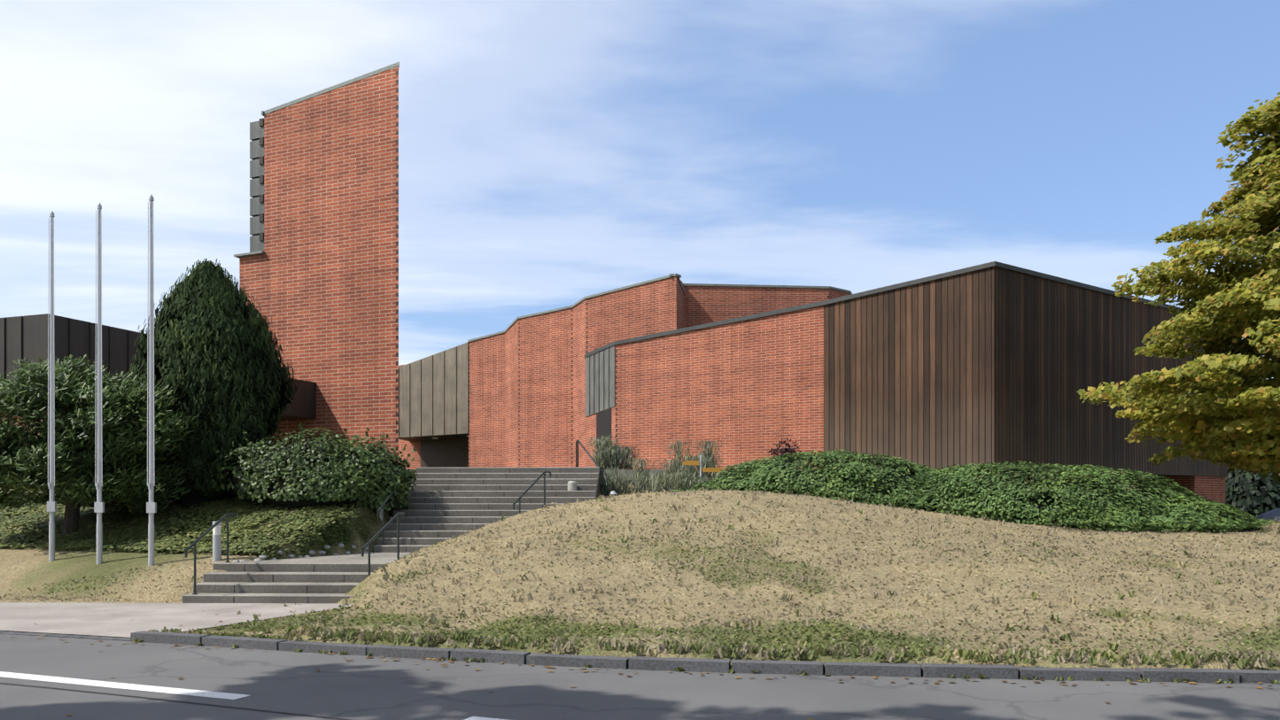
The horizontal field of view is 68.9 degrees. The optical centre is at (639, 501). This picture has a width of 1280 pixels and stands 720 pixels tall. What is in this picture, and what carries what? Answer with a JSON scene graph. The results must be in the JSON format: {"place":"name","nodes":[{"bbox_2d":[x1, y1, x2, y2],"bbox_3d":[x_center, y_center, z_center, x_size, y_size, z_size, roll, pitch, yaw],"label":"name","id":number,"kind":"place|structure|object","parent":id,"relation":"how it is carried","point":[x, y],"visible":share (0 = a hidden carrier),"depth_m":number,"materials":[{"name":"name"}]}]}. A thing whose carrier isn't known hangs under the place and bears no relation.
{"place":"outdoors","nodes":[
{"label":"outdoors","id":0,"kind":"place"},
{"bbox_2d":[0,470,1279,683],"bbox_3d":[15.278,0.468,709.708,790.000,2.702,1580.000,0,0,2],"label":"grass ground","id":1,"kind":"structure","parent":0,"point":[23,570],"depth_m":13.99,"materials":[{"name":"beige plant"}]},
{"bbox_2d":[46,210,56,561],"bbox_3d":[-11.439,-2.155,18.180,0.172,7.010,0.132,0,0,2],"label":"flagpole","id":2,"kind":"object","parent":1,"relation":"on","point":[51,506],"visible":0.92,"depth_m":18.16,"materials":[{"name":"metal"}]},
{"bbox_2d":[0,313,145,393],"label":"parish building","id":3,"kind":"structure","parent":1,"relation":"on","point":[24,337],"depth_m":32.13,"materials":[{"name":"black metal"}]},
{"bbox_2d":[0,354,197,536],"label":"bush","id":4,"kind":"object","parent":1,"relation":"on","point":[123,400],"depth_m":19.53,"materials":[{"name":"green plant"}]},
{"bbox_2d":[93,202,104,564],"bbox_3d":[-10.204,-2.142,17.643,0.172,7.010,0.132,0,0,2],"label":"flagpole","id":5,"kind":"object","parent":1,"relation":"on","point":[98,507],"visible":0.88,"depth_m":17.63,"materials":[{"name":"metal"}]},
{"bbox_2d":[146,194,156,566],"bbox_3d":[-8.967,-2.139,17.157,0.172,7.010,0.132,0,0,2],"label":"flagpole","id":6,"kind":"object","parent":1,"relation":"on","point":[151,507],"visible":0.85,"depth_m":17.14,"materials":[{"name":"metal"}]},
{"bbox_2d":[0,602,354,637],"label":"pavement slab","id":7,"kind":"structure","parent":1,"relation":"on","point":[104,619],"depth_m":13.93,"materials":[{"name":"concrete"}]},
{"bbox_2d":[58,379,316,426],"bbox_3d":[-13.102,-1.492,26.349,9.000,3.420,1.235,0,0,23],"label":"walkway canopy","id":8,"kind":"object","parent":1,"relation":"on","point":[302,405],"visible":0.02,"depth_m":24.73,"materials":[{"name":"brown metal"}]},
{"bbox_2d":[0,468,416,560],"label":"ivy leaves","id":9,"kind":"object","parent":1,"relation":"on","point":[11,533],"visible":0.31,"depth_m":19.85,"materials":[{"name":"green plant"}]},
{"bbox_2d":[128,258,304,506],"bbox_3d":[-10.020,-2.667,22.134,3.873,6.163,3.117,0,0,2],"label":"yew tree","id":10,"kind":"object","parent":1,"relation":"on","point":[236,360],"depth_m":21.22,"materials":[{"name":"green plant"}]},
{"bbox_2d":[212,521,221,561],"bbox_3d":[-7.743,0.801,17.085,0.154,0.870,0.158,0,0,2],"label":"bollard lamp","id":11,"kind":"object","parent":1,"relation":"on","point":[217,543],"visible":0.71,"depth_m":17.03,"materials":[{"name":"grey metal"}]},
{"bbox_2d":[232,543,367,562],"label":"rocks","id":12,"kind":"object","parent":1,"relation":"on","point":[311,552],"visible":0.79,"depth_m":18.26,"materials":[{"name":"grey stone"}]},
{"bbox_2d":[209,423,418,511],"bbox_3d":[-7.447,-0.754,21.374,4.734,1.906,3.036,0,0,2],"label":"entrance bush","id":13,"kind":"object","parent":1,"relation":"on","point":[337,482],"depth_m":20.51,"materials":[{"name":"green plant"}]},
{"bbox_2d":[182,466,667,603],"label":"entrance steps","id":14,"kind":"structure","parent":1,"relation":"on","point":[446,503],"depth_m":20.84,"materials":[{"name":"concrete"}]},
{"bbox_2d":[185,512,237,594],"bbox_3d":[-7.452,1.034,16.258,0.100,1.657,1.721,0,0,3],"label":"handrail","id":15,"kind":"object","parent":14,"relation":"on","point":[196,541],"visible":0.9,"depth_m":15.87,"materials":[{"name":"black metal"}]},
{"bbox_2d":[361,512,404,576],"bbox_3d":[-4.482,1.034,16.372,0.100,1.657,1.981,0,0,6],"label":"handrail","id":16,"kind":"object","parent":14,"relation":"on","point":[397,515],"visible":0.73,"depth_m":16.38,"materials":[{"name":"black metal"}]},
{"bbox_2d":[377,471,411,545],"bbox_3d":[-5.455,0.277,20.863,0.099,1.942,1.965,0,0,8],"label":"handrail","id":17,"kind":"object","parent":14,"relation":"on","point":[382,507],"visible":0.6,"depth_m":20.17,"materials":[{"name":"black metal"}]},
{"bbox_2d":[512,471,550,513],"bbox_3d":[-2.392,0.202,20.820,0.095,1.792,1.825,0,0,20],"label":"handrail","id":18,"kind":"object","parent":14,"relation":"on","point":[530,487],"visible":0.69,"depth_m":20.94,"materials":[{"name":"black metal"}]},
{"bbox_2d":[567,480,576,490],"bbox_3d":[-1.618,-0.136,22.308,0.230,0.700,0.230,0,0,2],"label":"concrete bollard","id":19,"kind":"object","parent":14,"relation":"on","point":[571,485],"visible":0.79,"depth_m":22.22,"materials":[{"name":"grey concrete"}]},
{"bbox_2d":[575,439,607,497],"bbox_3d":[-1.362,-0.593,25.045,0.110,2.322,4.294,0,0,-14],"label":"handrail","id":20,"kind":"object","parent":14,"relation":"on","point":[595,463],"visible":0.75,"depth_m":24.98,"materials":[{"name":"black metal"}]},
{"bbox_2d":[0,66,1225,504],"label":"church brick walls","id":21,"kind":"structure","parent":1,"relation":"on","point":[318,277],"depth_m":34.18,"materials":[{"name":"red brick"}]},
{"bbox_2d":[249,120,614,438],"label":"metal cladding panels","id":22,"kind":"object","parent":21,"relation":"attached to","point":[433,394],"visible":0.69,"depth_m":50.68,"materials":[{"name":"grey metal"}]},
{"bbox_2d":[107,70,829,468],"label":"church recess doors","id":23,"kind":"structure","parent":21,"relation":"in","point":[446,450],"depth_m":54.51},
{"bbox_2d":[233,62,1188,357],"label":"church copings","id":24,"kind":"object","parent":21,"relation":"on","point":[1007,267],"depth_m":33.59,"materials":[{"name":"grey metal"}]},
{"bbox_2d":[823,266,1227,477],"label":"wood-clad wall","id":25,"kind":"structure","parent":21,"relation":"on","point":[996,365],"depth_m":31.75,"materials":[{"name":"brown wood"}]},
{"bbox_2d":[0,630,1279,683],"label":"kerb stones","id":26,"kind":"object","parent":1,"relation":"on","point":[996,671],"visible":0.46,"depth_m":9.38,"materials":[{"name":"concrete"}]},
{"bbox_2d":[588,434,729,496],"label":"lavender plants","id":27,"kind":"object","parent":1,"relation":"on","point":[610,456],"visible":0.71,"depth_m":24.56,"materials":[{"name":"green plant"}]},
{"bbox_2d":[682,455,722,482],"bbox_3d":[1.524,-0.448,22.716,1.000,1.349,0.070,0,0,2],"label":"hiking signpost","id":28,"kind":"object","parent":1,"relation":"on","point":[702,469],"visible":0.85,"depth_m":22.69,"materials":[{"name":"yellow"}]},
{"bbox_2d":[768,438,801,465],"bbox_3d":[4.302,-1.398,27.729,1.082,0.968,1.092,0,0,2],"label":"barberry shrub","id":29,"kind":"object","parent":1,"relation":"on","point":[789,450],"visible":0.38,"depth_m":27.64,"materials":[{"name":"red plant"}]},
{"bbox_2d":[673,449,1279,532],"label":"juniper","id":30,"kind":"object","parent":1,"relation":"on","point":[948,490],"depth_m":19.70,"materials":[{"name":"green plant"}]},
{"bbox_2d":[1076,92,1279,483],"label":"maple tree","id":31,"kind":"object","parent":1,"relation":"on","point":[1233,409],"depth_m":24.45,"materials":[{"name":"yellow plant"}]},
{"bbox_2d":[1256,508,1279,520],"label":"covered trailer tarp","id":32,"kind":"object","parent":1,"relation":"on","point":[1274,514],"visible":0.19,"depth_m":33.10,"materials":[{"name":"blue"}]},
{"bbox_2d":[0,634,1279,719],"bbox_3d":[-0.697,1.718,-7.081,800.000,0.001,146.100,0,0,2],"label":"asphalt road","id":33,"kind":"structure","parent":0,"point":[360,687],"depth_m":8.36,"materials":[{"name":"grey asphalt"}]},
{"bbox_2d":[0,671,508,719],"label":"road markings","id":34,"kind":"object","parent":33,"relation":"on","point":[148,688],"visible":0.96,"depth_m":8.50,"materials":[{"name":"white paint"}]},
{"bbox_2d":[13,542,1267,719],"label":"fallen leaves","id":35,"kind":"object","parent":33,"relation":"on","point":[701,673],"visible":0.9,"depth_m":9.36,"materials":[{"name":"brown plant"}]},
{"bbox_2d":[0,0,1279,379],"label":"sky","id":36,"kind":"structure","parent":0,"point":[554,154],"materials":[{"name":"blue"}]},
{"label":"tree trunks","id":37,"kind":"object","parent":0,"visible":0},
{"bbox_2d":[1158,457,1279,517],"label":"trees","id":38,"kind":"object","parent":37,"relation":"attached to","point":[1257,494],"visible":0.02,"depth_m":44.50,"materials":[{"name":"green plant"}]}
]}

